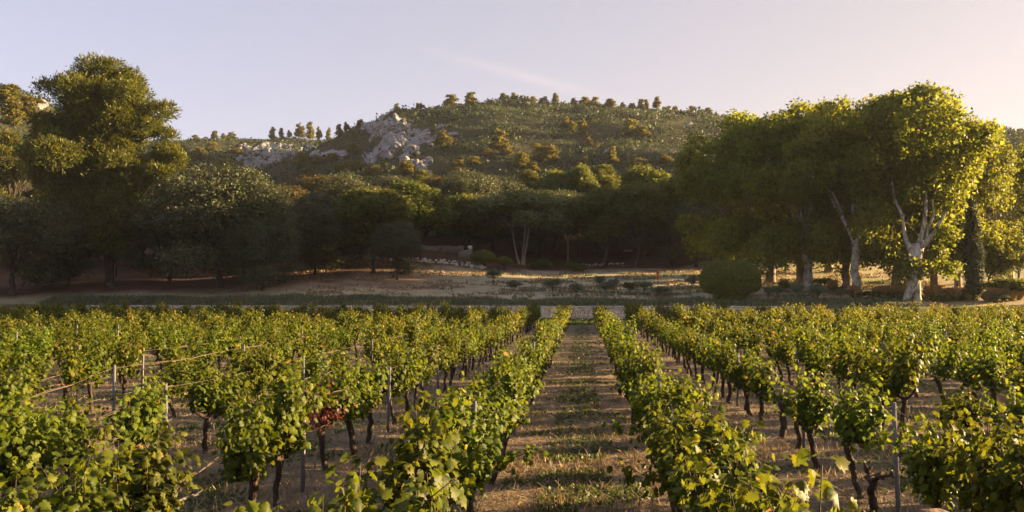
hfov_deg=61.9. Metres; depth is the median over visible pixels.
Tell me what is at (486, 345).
grapevine
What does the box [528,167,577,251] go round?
broadleaf tree
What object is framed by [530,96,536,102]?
hill pine
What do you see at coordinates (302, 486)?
trellis post
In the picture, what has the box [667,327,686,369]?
grapevine
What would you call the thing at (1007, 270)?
tall bush
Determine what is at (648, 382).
grapevine
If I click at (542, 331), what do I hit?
grapevine
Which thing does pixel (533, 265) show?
shrub
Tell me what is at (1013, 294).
plume grass
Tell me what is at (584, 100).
hill pine
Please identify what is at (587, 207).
broadleaf tree
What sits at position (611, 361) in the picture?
grapevine
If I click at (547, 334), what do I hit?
grapevine
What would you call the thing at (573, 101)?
hill pine
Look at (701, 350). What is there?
grapevine
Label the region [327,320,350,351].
grapevine
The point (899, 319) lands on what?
grapevine
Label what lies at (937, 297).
shrub
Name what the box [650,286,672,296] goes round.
young olive
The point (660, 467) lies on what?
grapevine
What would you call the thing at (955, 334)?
grapevine
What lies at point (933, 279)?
plane tree
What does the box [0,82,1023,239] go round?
hill scrub
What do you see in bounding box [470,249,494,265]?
clipped ball
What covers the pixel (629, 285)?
young olive
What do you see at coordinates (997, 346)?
grapevine
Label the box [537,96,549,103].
hill pine
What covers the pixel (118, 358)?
trellis wire
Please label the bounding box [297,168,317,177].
hill pine
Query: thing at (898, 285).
plume grass
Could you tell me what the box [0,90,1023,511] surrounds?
ground
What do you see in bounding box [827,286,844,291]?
shrub
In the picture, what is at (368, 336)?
grapevine
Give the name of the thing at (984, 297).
plume grass
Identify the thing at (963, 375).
grapevine
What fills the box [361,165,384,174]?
hill pine
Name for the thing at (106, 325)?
grapevine
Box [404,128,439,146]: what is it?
rock outcrop
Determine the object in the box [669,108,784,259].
plane tree
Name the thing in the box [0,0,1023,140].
sky
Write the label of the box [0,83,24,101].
hill pine
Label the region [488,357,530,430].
grapevine
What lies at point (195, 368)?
grapevine
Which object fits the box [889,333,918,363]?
grapevine
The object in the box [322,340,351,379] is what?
grapevine
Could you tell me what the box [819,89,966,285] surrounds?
plane tree
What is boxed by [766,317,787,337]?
grapevine
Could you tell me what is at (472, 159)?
hill pine
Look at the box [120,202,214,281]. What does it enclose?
holm oak
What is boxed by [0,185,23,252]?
holm oak
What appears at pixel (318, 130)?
hill pine
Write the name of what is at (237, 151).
hill pine
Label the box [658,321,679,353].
grapevine
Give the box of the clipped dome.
[699,259,761,300]
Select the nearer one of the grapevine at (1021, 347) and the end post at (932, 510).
the end post at (932, 510)
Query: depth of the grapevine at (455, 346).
24.52 m
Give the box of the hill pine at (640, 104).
[637,99,646,109]
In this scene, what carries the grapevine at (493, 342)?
on the ground at (128, 280)
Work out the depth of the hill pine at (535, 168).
224.68 m
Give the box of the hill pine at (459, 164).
[449,159,467,172]
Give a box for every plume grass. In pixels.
[823,279,837,287]
[847,285,862,297]
[875,285,891,295]
[889,287,899,295]
[894,282,907,287]
[898,286,906,296]
[921,286,929,296]
[925,285,943,295]
[941,287,949,294]
[947,287,962,300]
[979,291,989,301]
[985,287,1001,301]
[999,288,1010,300]
[1004,289,1019,300]
[1012,287,1023,299]
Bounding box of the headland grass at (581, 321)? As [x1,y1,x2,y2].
[457,318,674,324]
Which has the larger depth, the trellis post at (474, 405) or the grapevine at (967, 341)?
the grapevine at (967, 341)
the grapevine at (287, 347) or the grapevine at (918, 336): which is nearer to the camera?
the grapevine at (287, 347)
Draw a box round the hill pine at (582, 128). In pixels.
[573,120,589,136]
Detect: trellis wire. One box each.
[17,335,408,458]
[22,337,305,413]
[40,332,289,385]
[129,333,480,509]
[456,339,537,477]
[731,354,958,500]
[762,334,1005,424]
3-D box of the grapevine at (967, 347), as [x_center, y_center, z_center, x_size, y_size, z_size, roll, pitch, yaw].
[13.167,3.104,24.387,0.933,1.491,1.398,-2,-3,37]
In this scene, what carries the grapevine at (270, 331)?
on the ground at (128, 280)
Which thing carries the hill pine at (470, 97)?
on the ground at (128, 280)
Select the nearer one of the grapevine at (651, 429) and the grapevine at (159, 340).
the grapevine at (651, 429)
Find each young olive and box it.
[485,268,501,283]
[504,280,524,288]
[541,279,561,291]
[567,283,583,291]
[593,275,606,285]
[597,281,614,290]
[609,278,619,289]
[622,281,637,291]
[635,281,653,290]
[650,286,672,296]
[684,275,698,285]
[763,287,777,298]
[771,285,785,294]
[790,282,804,293]
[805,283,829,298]
[833,288,849,298]
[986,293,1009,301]
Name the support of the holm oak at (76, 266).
on the ground at (128, 280)
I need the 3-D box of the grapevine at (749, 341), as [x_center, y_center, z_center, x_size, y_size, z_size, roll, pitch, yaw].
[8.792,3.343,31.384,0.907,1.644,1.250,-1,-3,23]
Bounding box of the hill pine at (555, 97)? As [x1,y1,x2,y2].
[550,93,559,102]
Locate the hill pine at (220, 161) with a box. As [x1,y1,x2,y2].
[207,157,230,172]
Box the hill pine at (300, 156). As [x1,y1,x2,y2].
[293,151,307,163]
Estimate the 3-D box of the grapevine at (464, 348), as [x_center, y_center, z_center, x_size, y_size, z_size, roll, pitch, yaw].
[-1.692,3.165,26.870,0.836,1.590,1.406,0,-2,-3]
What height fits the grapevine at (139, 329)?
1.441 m
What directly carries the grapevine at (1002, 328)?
on the ground at (128, 280)
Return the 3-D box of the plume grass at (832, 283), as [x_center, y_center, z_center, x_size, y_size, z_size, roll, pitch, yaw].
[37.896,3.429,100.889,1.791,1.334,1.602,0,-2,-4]
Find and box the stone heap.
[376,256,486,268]
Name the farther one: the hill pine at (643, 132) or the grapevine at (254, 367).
the hill pine at (643, 132)
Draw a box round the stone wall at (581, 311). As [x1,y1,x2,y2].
[85,305,807,317]
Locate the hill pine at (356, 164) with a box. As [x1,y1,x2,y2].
[345,160,364,169]
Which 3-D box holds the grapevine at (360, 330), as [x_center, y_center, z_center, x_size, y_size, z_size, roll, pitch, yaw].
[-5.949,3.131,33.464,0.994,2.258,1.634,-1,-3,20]
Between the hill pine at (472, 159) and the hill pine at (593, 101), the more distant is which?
the hill pine at (593, 101)
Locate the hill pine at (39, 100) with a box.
[35,97,46,103]
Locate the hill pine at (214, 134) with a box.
[211,130,218,140]
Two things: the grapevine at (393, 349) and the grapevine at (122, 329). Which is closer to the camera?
the grapevine at (393, 349)
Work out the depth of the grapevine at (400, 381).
17.88 m
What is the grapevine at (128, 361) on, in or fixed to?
on the ground at (128, 280)
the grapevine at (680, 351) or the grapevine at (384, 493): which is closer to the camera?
the grapevine at (384, 493)
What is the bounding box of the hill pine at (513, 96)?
[510,92,515,100]
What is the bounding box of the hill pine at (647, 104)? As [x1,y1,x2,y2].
[644,99,649,107]
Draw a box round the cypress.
[957,193,988,299]
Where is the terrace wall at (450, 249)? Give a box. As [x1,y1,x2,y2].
[416,245,463,253]
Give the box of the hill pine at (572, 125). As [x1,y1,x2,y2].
[567,121,577,132]
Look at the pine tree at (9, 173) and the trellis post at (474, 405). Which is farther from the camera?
the pine tree at (9, 173)
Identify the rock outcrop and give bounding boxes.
[4,99,48,109]
[236,151,293,170]
[238,142,316,156]
[309,149,344,155]
[337,151,348,158]
[361,113,410,136]
[362,151,376,163]
[369,130,418,158]
[399,156,428,175]
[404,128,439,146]
[422,156,432,165]
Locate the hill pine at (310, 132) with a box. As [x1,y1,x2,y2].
[304,121,315,139]
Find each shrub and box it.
[527,262,541,268]
[536,259,554,268]
[563,262,588,270]
[778,281,791,288]
[813,277,831,285]
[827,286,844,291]
[855,291,894,297]
[879,295,900,298]
[922,294,960,300]
[955,295,973,300]
[980,277,1023,290]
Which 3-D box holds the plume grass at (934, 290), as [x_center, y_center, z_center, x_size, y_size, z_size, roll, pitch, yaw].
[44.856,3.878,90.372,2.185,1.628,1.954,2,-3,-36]
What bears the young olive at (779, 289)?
on the ground at (128, 280)
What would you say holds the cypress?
on the ground at (128, 280)
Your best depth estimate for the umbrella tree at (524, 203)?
135.38 m
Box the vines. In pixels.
[0,299,1023,352]
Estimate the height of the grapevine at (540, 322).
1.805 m
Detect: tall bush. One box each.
[960,242,1019,280]
[1005,235,1023,278]
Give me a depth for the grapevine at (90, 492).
6.40 m
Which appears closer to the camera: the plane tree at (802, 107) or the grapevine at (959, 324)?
the grapevine at (959, 324)
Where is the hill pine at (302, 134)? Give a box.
[299,126,305,137]
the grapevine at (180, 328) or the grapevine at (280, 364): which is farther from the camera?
the grapevine at (180, 328)
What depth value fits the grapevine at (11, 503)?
5.79 m
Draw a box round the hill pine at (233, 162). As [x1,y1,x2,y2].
[227,160,241,168]
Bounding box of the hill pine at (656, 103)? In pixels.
[652,96,660,108]
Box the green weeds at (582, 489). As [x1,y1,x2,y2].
[6,325,1018,511]
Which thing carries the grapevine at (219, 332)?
on the ground at (128, 280)
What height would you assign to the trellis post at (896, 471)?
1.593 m
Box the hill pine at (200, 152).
[191,147,208,159]
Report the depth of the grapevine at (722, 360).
21.18 m
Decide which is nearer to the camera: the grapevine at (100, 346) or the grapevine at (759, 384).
the grapevine at (759, 384)
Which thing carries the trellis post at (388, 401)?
on the ground at (128, 280)
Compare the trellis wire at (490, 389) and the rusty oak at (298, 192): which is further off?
the rusty oak at (298, 192)
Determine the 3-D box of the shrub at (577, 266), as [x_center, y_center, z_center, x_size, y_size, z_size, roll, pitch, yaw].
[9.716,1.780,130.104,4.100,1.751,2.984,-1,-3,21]
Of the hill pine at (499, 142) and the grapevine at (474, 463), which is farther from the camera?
the hill pine at (499, 142)
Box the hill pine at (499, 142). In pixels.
[487,128,512,152]
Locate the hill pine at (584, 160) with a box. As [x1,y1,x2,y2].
[575,156,591,167]
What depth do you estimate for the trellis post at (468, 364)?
28.57 m
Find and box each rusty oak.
[276,182,308,204]
[292,173,334,193]
[337,182,387,246]
[421,173,451,238]
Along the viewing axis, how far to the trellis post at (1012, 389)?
12.24 m
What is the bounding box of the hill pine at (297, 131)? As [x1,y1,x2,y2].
[293,122,301,138]
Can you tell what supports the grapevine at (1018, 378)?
on the ground at (128, 280)
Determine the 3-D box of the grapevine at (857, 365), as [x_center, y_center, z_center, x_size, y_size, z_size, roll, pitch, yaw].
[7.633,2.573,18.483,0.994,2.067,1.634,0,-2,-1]
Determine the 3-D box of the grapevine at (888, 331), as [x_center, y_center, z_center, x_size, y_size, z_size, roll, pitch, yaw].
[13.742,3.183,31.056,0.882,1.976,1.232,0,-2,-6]
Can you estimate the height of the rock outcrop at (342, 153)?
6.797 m
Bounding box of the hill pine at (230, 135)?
[226,131,237,138]
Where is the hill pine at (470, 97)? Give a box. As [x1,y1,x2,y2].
[466,95,473,105]
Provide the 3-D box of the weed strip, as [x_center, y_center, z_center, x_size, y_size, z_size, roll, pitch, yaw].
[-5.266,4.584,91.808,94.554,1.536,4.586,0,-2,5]
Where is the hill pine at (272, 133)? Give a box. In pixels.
[268,127,275,137]
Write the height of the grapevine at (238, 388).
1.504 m
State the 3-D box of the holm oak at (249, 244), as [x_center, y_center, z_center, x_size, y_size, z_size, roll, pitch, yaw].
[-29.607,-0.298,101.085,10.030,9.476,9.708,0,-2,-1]
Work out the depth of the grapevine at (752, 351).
19.99 m
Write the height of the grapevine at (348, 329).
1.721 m
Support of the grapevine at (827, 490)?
on the ground at (128, 280)
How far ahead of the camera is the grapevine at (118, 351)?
25.40 m
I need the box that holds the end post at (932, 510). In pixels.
[919,508,947,511]
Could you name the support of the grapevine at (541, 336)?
on the ground at (128, 280)
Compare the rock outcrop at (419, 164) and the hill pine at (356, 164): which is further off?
the hill pine at (356, 164)
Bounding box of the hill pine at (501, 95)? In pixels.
[498,93,508,99]
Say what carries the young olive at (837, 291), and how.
on the ground at (128, 280)
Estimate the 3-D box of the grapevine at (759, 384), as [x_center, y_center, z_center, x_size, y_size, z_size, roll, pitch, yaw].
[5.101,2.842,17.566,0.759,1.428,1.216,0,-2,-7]
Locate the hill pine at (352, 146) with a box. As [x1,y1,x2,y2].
[344,142,360,151]
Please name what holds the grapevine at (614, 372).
on the ground at (128, 280)
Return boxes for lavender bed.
[521,285,705,299]
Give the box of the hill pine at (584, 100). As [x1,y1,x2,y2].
[577,96,589,105]
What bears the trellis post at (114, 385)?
on the ground at (128, 280)
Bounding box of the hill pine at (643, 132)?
[635,125,651,135]
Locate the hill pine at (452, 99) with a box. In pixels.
[441,94,458,107]
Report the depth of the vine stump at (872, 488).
10.51 m
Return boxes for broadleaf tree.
[328,186,416,273]
[388,179,455,257]
[438,192,510,249]
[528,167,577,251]
[557,162,600,256]
[563,184,641,265]
[600,180,674,266]
[617,164,672,256]
[638,175,718,264]
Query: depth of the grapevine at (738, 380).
18.91 m
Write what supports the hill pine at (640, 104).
on the ground at (128, 280)
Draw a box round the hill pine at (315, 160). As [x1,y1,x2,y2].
[307,156,325,164]
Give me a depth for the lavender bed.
98.31 m
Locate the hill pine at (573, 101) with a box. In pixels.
[570,98,578,103]
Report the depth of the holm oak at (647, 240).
154.38 m
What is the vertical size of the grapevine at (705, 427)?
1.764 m
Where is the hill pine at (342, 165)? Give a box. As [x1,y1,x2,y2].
[332,162,350,171]
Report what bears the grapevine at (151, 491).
on the ground at (128, 280)
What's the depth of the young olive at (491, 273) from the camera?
108.71 m
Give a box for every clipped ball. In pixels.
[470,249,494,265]
[495,256,512,269]
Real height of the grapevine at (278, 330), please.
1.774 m
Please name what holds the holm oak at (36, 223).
on the ground at (128, 280)
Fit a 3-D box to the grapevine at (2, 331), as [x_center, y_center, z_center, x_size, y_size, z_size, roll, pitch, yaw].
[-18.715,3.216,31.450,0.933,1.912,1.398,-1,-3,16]
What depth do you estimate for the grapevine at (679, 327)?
31.17 m
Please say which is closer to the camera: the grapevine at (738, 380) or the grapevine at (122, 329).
the grapevine at (738, 380)
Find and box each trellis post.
[111,365,115,438]
[141,350,144,388]
[163,384,167,471]
[300,402,305,492]
[302,354,304,395]
[371,339,372,370]
[387,367,391,431]
[436,346,438,395]
[468,357,469,372]
[471,401,477,511]
[736,353,738,406]
[796,340,798,387]
[802,380,805,449]
[891,402,900,511]
[980,358,982,409]
[1010,386,1015,404]
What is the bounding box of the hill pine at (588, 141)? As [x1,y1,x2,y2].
[584,137,593,145]
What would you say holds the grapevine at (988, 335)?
on the ground at (128, 280)
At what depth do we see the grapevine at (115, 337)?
34.03 m
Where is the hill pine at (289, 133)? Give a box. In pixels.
[286,130,291,138]
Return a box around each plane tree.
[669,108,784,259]
[694,108,838,282]
[726,97,840,282]
[735,109,877,288]
[775,93,934,296]
[778,95,911,287]
[778,102,854,272]
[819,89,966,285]
[828,78,1009,302]
[888,107,1011,285]
[903,120,1023,286]
[965,141,1023,278]
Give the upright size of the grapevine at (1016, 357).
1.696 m
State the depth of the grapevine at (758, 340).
29.93 m
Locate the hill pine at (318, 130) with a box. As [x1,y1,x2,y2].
[316,126,322,138]
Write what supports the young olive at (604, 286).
on the ground at (128, 280)
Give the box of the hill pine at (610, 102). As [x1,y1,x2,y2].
[602,98,617,106]
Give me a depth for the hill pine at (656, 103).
354.01 m
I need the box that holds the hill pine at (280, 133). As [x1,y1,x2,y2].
[278,128,284,138]
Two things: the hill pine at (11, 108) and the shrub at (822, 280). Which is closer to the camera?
the shrub at (822, 280)
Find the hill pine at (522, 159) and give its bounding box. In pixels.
[509,152,531,168]
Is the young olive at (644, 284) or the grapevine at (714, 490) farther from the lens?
the young olive at (644, 284)
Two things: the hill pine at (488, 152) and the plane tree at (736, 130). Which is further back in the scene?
the hill pine at (488, 152)
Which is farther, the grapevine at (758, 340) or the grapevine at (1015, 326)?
the grapevine at (1015, 326)
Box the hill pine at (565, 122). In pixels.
[559,117,569,126]
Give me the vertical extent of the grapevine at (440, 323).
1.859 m
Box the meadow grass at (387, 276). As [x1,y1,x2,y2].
[194,253,1013,301]
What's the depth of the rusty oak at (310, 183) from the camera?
146.98 m
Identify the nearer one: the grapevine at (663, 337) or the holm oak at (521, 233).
the grapevine at (663, 337)
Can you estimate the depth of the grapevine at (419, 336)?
32.44 m
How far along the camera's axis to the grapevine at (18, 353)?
21.39 m
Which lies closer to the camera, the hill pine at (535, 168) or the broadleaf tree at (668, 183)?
the broadleaf tree at (668, 183)
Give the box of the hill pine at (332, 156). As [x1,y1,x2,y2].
[323,152,339,160]
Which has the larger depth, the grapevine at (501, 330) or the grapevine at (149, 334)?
the grapevine at (501, 330)
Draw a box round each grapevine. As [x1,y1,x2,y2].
[0,319,21,341]
[0,321,17,338]
[0,329,17,348]
[0,332,19,378]
[0,332,28,379]
[0,345,53,423]
[0,368,39,425]
[0,387,86,497]
[0,420,146,511]
[0,456,79,511]
[2,326,29,357]
[5,325,55,374]
[6,386,137,488]
[17,323,59,382]
[18,325,42,347]
[20,321,43,359]
[48,322,63,339]
[49,325,73,341]
[51,328,75,360]
[53,338,97,416]
[62,319,88,342]
[65,328,98,370]
[67,417,208,511]
[71,322,89,362]
[74,310,99,336]
[77,323,103,340]
[78,347,114,411]
[84,329,115,387]
[95,331,121,372]
[96,362,170,462]
[97,315,113,332]
[98,324,119,356]
[105,332,149,401]
[108,335,132,383]
[111,317,131,342]
[124,327,147,379]
[125,331,150,351]
[127,325,145,336]
[138,319,164,363]
[148,319,181,371]
[155,319,183,339]
[156,355,194,417]
[159,338,187,372]
[160,320,192,352]
[161,341,209,364]
[166,361,238,453]
[169,321,189,345]
[171,346,218,388]
[185,324,210,357]
[185,328,223,364]
[190,321,208,335]
[190,325,223,364]
[201,365,263,414]
[206,321,236,372]
[207,323,224,364]
[211,342,254,379]
[211,380,302,501]
[216,357,332,511]
[217,318,241,334]
[223,457,466,511]
[224,323,254,341]
[224,325,244,357]
[230,318,261,352]
[235,345,279,403]
[236,341,264,365]
[250,322,280,358]
[254,320,281,336]
[255,333,286,362]
[261,337,312,393]
[262,323,283,343]
[265,321,290,338]
[273,326,295,360]
[283,313,304,355]
[292,324,309,357]
[294,324,320,361]
[295,346,328,405]
[299,331,330,371]
[300,354,358,470]
[308,319,325,338]
[315,325,350,369]
[317,348,378,457]
[321,321,333,336]
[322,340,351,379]
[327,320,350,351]
[333,452,393,511]
[336,322,356,354]
[342,359,388,443]
[345,389,467,511]
[346,309,373,361]
[351,396,486,511]
[359,330,394,372]
[365,323,384,341]
[368,324,385,354]
[370,322,399,374]
[379,342,430,424]
[386,336,402,363]
[387,332,408,356]
[395,343,431,409]
[398,354,426,411]
[401,312,425,349]
[403,331,422,349]
[412,386,547,511]
[413,334,452,402]
[418,329,427,350]
[420,332,458,392]
[421,322,435,352]
[429,317,453,344]
[430,320,444,346]
[431,326,463,382]
[434,325,462,385]
[446,332,471,379]
[457,323,490,369]
[458,370,524,506]
[459,328,479,375]
[465,331,488,372]
[466,325,487,366]
[470,321,492,363]
[470,379,520,484]
[477,351,526,397]
[477,358,546,468]
[480,322,502,359]
[484,329,499,362]
[486,320,507,352]
[486,354,543,373]
[487,355,541,401]
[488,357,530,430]
[491,328,502,355]
[493,337,536,425]
[494,322,509,356]
[512,337,546,404]
[514,336,550,363]
[517,332,555,362]
[529,325,561,379]
[529,345,553,397]
[530,321,549,341]
[533,319,554,332]
[533,320,558,363]
[534,331,555,373]
[534,340,550,384]
[541,319,560,355]
[542,319,557,328]
[543,333,563,375]
[544,319,562,367]
[553,320,566,353]
[595,317,622,363]
[597,322,624,368]
[598,326,630,381]
[600,315,636,385]
[600,369,721,498]
[601,314,617,334]
[606,354,628,389]
[606,396,765,510]
[607,335,616,370]
[608,324,621,333]
[609,340,650,400]
[610,335,665,431]
[611,325,647,354]
[617,371,714,449]
[619,333,665,394]
[619,352,648,419]
[626,377,671,466]
[627,372,667,415]
[641,398,705,511]
[645,403,705,511]
[656,321,675,354]
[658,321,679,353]
[661,420,763,511]
[662,339,676,358]
[666,325,688,360]
[666,439,789,511]
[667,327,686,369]
[669,320,683,362]
[672,325,706,373]
[674,319,701,367]
[675,324,705,379]
[679,328,707,376]
[690,332,719,383]
[697,335,732,387]
[700,326,735,392]
[703,454,874,511]
[705,334,750,402]
[709,340,735,397]
[714,346,759,416]
[716,319,729,341]
[717,321,732,351]
[722,321,737,349]
[724,344,774,410]
[726,320,747,359]
[729,322,750,352]
[739,326,758,357]
[742,359,777,423]
[745,448,857,511]
[750,327,766,365]
[757,318,782,374]
[762,332,795,380]
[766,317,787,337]
[768,365,843,469]
[770,331,795,384]
[780,328,791,341]
[784,318,821,377]
[791,315,815,360]
[794,328,834,393]
[795,332,820,389]
[812,326,826,345]
[812,336,848,397]
[823,321,853,354]
[823,326,870,401]
[826,324,852,350]
[826,376,892,498]
[829,326,899,411]
[834,317,846,331]
[842,309,869,336]
[850,330,863,342]
[850,330,941,434]
[857,335,891,362]
[858,319,885,346]
[861,368,901,425]
[869,326,883,350]
[872,316,907,347]
[873,320,889,336]
[876,335,902,374]
[877,413,969,510]
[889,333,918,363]
[892,313,906,340]
[893,320,915,343]
[898,325,930,356]
[899,313,922,329]
[902,341,941,397]
[907,318,928,344]
[915,335,968,405]
[917,408,1022,511]
[919,317,942,358]
[920,322,946,377]
[931,385,997,443]
[934,315,954,339]
[935,333,958,380]
[937,413,1023,511]
[941,321,971,344]
[943,326,952,343]
[943,344,985,414]
[945,334,975,382]
[949,316,968,342]
[955,340,983,363]
[958,337,973,346]
[961,321,981,340]
[961,331,1008,393]
[961,335,1012,419]
[968,318,1009,348]
[973,378,1023,443]
[983,327,1012,349]
[989,315,1017,338]
[989,362,1023,403]
[994,337,1023,383]
[998,330,1019,362]
[1009,315,1023,334]
[1010,332,1023,358]
[1011,325,1023,342]
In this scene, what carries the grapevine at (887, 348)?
on the ground at (128, 280)
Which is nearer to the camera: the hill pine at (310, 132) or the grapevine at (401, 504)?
the grapevine at (401, 504)
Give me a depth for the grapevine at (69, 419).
10.71 m
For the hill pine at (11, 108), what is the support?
on the ground at (128, 280)
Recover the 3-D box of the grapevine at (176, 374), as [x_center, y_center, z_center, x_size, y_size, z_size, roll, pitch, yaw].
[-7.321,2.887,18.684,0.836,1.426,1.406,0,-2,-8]
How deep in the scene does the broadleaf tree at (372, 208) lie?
111.32 m
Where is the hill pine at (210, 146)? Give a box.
[204,142,221,150]
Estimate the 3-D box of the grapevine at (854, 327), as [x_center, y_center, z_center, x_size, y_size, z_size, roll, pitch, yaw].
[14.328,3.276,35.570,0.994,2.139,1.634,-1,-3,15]
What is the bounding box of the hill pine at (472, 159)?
[468,156,481,164]
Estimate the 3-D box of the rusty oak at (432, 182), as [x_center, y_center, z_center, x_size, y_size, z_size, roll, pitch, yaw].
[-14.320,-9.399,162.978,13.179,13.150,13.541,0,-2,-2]
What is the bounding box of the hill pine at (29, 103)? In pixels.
[20,95,38,120]
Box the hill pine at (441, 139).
[431,130,453,147]
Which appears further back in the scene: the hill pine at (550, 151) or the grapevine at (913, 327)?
the hill pine at (550, 151)
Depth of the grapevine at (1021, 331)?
31.57 m
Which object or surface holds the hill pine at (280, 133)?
on the ground at (128, 280)
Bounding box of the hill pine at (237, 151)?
[229,147,244,154]
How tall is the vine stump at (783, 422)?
0.910 m
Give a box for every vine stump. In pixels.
[773,392,792,438]
[791,408,801,449]
[863,464,901,511]
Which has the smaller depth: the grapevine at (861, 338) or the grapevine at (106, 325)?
the grapevine at (861, 338)
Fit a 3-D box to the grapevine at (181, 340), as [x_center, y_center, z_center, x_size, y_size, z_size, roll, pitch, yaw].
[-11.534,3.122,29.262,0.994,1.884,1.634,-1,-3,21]
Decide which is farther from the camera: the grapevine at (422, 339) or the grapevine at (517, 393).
the grapevine at (422, 339)
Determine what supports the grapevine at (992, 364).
on the ground at (128, 280)
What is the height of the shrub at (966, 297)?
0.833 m
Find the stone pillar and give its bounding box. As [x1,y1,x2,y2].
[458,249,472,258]
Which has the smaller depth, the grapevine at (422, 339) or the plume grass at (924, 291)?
the grapevine at (422, 339)
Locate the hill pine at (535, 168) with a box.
[527,162,540,173]
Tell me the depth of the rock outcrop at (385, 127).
303.21 m
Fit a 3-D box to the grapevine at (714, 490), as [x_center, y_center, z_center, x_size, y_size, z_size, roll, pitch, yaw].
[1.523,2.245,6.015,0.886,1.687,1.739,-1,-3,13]
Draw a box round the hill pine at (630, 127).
[620,118,640,134]
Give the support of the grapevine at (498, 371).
on the ground at (128, 280)
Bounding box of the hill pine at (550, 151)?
[536,144,561,162]
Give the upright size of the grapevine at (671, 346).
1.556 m
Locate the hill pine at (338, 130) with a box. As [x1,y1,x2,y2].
[335,124,342,135]
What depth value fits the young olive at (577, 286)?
95.51 m
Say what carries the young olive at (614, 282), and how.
on the ground at (128, 280)
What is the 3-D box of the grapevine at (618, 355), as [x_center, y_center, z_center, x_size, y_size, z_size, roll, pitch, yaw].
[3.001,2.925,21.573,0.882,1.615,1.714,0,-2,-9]
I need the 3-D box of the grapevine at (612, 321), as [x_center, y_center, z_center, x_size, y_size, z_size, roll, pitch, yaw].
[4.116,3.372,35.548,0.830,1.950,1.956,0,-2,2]
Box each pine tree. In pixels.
[0,128,45,253]
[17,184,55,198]
[412,168,430,235]
[515,169,538,189]
[581,164,622,192]
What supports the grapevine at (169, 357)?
on the ground at (128, 280)
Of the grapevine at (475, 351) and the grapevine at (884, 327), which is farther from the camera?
the grapevine at (884, 327)
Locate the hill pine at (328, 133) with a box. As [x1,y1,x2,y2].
[325,127,331,139]
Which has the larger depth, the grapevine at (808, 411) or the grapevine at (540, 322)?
the grapevine at (540, 322)
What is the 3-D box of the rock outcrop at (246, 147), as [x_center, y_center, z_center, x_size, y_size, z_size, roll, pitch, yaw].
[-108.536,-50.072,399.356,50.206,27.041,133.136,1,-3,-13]
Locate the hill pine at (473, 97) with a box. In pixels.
[464,92,477,103]
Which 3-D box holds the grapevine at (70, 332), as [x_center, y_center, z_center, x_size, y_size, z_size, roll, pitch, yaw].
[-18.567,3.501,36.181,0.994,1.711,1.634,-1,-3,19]
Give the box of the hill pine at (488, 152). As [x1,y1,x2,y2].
[482,148,493,155]
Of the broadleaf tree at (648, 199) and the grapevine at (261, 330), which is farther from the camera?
the broadleaf tree at (648, 199)
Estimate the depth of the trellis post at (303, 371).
19.37 m
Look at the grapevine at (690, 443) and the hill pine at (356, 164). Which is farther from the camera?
the hill pine at (356, 164)
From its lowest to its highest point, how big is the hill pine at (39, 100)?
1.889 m
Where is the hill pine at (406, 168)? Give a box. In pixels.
[395,159,415,175]
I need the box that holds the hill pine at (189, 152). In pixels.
[178,144,195,160]
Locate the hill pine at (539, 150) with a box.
[528,143,546,158]
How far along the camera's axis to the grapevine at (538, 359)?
20.82 m
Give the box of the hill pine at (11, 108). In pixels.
[1,96,29,126]
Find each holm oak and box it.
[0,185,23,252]
[0,193,92,295]
[24,222,102,285]
[113,199,165,264]
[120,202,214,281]
[127,157,309,288]
[217,213,303,290]
[270,200,324,256]
[288,168,390,266]
[288,199,354,274]
[366,218,425,279]
[372,175,423,233]
[430,165,503,246]
[472,173,526,249]
[498,188,572,257]
[503,188,553,251]
[554,229,578,239]
[560,191,634,258]
[619,225,662,258]
[653,199,732,267]
[686,198,745,259]
[997,186,1023,215]
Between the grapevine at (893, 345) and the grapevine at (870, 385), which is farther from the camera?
the grapevine at (893, 345)
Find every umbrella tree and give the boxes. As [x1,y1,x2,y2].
[464,185,579,264]
[527,188,590,262]
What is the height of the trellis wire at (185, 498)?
0.593 m
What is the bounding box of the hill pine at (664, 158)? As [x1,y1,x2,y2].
[657,154,673,164]
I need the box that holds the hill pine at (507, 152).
[499,148,513,155]
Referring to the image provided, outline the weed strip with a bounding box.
[38,292,922,305]
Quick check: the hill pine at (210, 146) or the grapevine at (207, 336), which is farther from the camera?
the hill pine at (210, 146)
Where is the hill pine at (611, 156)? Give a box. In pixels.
[605,146,619,163]
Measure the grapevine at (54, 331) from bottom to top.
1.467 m
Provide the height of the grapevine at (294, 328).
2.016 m
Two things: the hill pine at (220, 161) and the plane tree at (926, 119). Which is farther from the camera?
the hill pine at (220, 161)
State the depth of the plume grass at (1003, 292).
89.77 m
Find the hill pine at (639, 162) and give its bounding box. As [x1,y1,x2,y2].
[625,157,647,169]
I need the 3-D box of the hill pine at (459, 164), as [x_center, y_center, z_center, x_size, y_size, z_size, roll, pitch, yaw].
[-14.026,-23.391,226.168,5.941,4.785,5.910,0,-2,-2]
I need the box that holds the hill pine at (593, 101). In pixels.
[590,96,599,106]
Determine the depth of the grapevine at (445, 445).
6.83 m
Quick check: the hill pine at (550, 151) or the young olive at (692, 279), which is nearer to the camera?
the young olive at (692, 279)
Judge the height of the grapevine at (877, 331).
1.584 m
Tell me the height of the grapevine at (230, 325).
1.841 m
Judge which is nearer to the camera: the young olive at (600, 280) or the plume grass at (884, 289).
the plume grass at (884, 289)
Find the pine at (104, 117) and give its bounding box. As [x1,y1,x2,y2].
[11,51,193,286]

